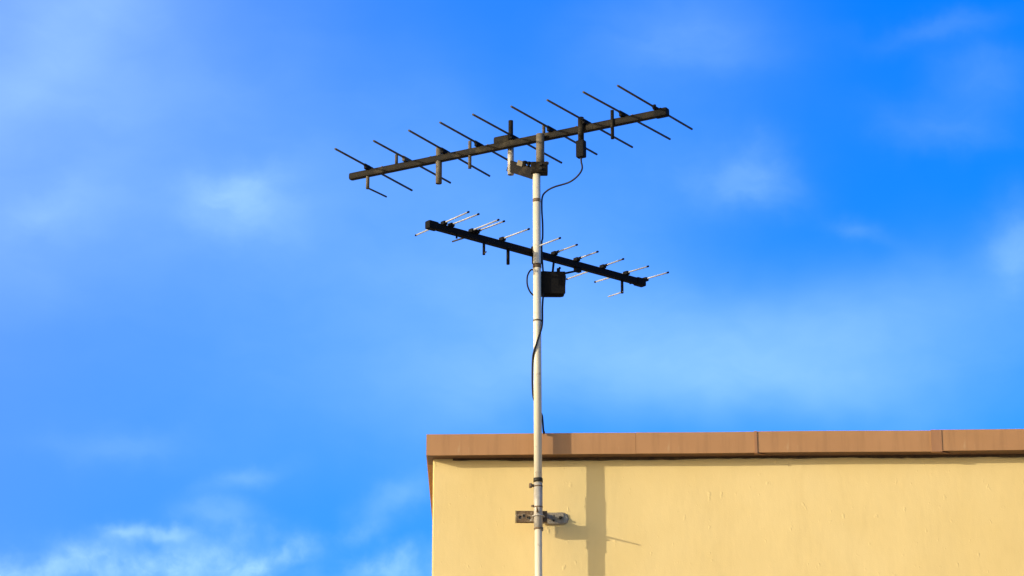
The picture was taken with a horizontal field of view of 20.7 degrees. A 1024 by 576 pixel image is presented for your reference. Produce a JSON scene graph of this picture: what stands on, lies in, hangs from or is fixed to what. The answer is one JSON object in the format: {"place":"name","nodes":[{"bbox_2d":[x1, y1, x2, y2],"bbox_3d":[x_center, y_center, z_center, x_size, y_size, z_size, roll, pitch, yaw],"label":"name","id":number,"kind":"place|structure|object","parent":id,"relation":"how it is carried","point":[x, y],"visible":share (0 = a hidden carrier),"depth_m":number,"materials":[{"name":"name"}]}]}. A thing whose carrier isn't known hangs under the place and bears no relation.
{"place":"outdoors","nodes":[
{"label":"outdoors","id":0,"kind":"place"},
{"bbox_2d":[0,0,1023,575],"label":"sky","id":1,"kind":"structure","parent":0,"point":[224,351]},
{"label":"ground","id":2,"kind":"structure","parent":0,"visible":0},
{"bbox_2d":[426,429,1023,575],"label":"building","id":3,"kind":"structure","parent":2,"relation":"on","point":[866,503],"depth_m":13.97,"materials":[{"name":"paint"}]},
{"bbox_2d":[515,506,568,524],"bbox_3d":[0.130,1.131,13.874,0.174,0.078,0.297,-11,-22,31],"label":"wall bracket","id":4,"kind":"object","parent":3,"relation":"attached to","point":[559,518],"depth_m":13.85,"materials":[{"name":"metal"}]},
{"bbox_2d":[529,173,542,575],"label":"mast","id":5,"kind":"object","parent":4,"relation":"attached to","point":[537,485],"visible":1,"depth_m":14.02,"materials":[{"name":"metal"}]},
{"bbox_2d":[334,85,692,197],"bbox_3d":[-0.023,-0.686,14.608,1.904,0.392,0.829,-10,-21,28],"label":"television antenna","id":6,"kind":"object","parent":5,"relation":"attached to","point":[510,141],"visible":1,"depth_m":14.52,"materials":[{"name":"metal"}]},
{"bbox_2d":[541,157,582,270],"bbox_3d":[0.255,-0.378,14.268,0.249,0.588,0.032,-11,-21,29],"label":"antenna cable","id":7,"kind":"object","parent":6,"relation":"attached to","point":[573,179],"visible":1,"depth_m":14.30,"materials":[{"name":"black rubber"}]},
{"bbox_2d":[531,292,544,433],"bbox_3d":[0.184,0.564,14.688,0.068,0.754,1.370,-1,-18,4],"label":"antenna cable","id":8,"kind":"object","parent":5,"relation":"attached to","point":[533,356],"visible":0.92,"depth_m":14.06,"materials":[{"name":"black rubber"}]},
{"bbox_2d":[415,211,668,296],"bbox_3d":[0.135,-0.133,14.315,1.475,0.130,0.460,16,-24,-39],"label":"television antenna","id":9,"kind":"object","parent":5,"relation":"attached to","point":[472,234],"visible":1,"depth_m":14.22,"materials":[{"name":"black metal"}]},
{"bbox_2d":[541,261,577,296],"bbox_3d":[0.266,-0.046,14.297,0.284,0.218,0.126,14,-23,-36],"label":"amplifier box","id":10,"kind":"object","parent":9,"relation":"hanging from","point":[553,283],"visible":1,"depth_m":14.21,"materials":[{"name":"black plastic"}]},
{"bbox_2d":[526,269,532,295],"bbox_3d":[0.118,-0.027,14.227,0.100,0.151,0.030,4,-19,-13],"label":"antenna cable","id":11,"kind":"object","parent":10,"relation":"attached to","point":[530,270],"visible":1,"depth_m":14.20,"materials":[{"name":"black rubber"}]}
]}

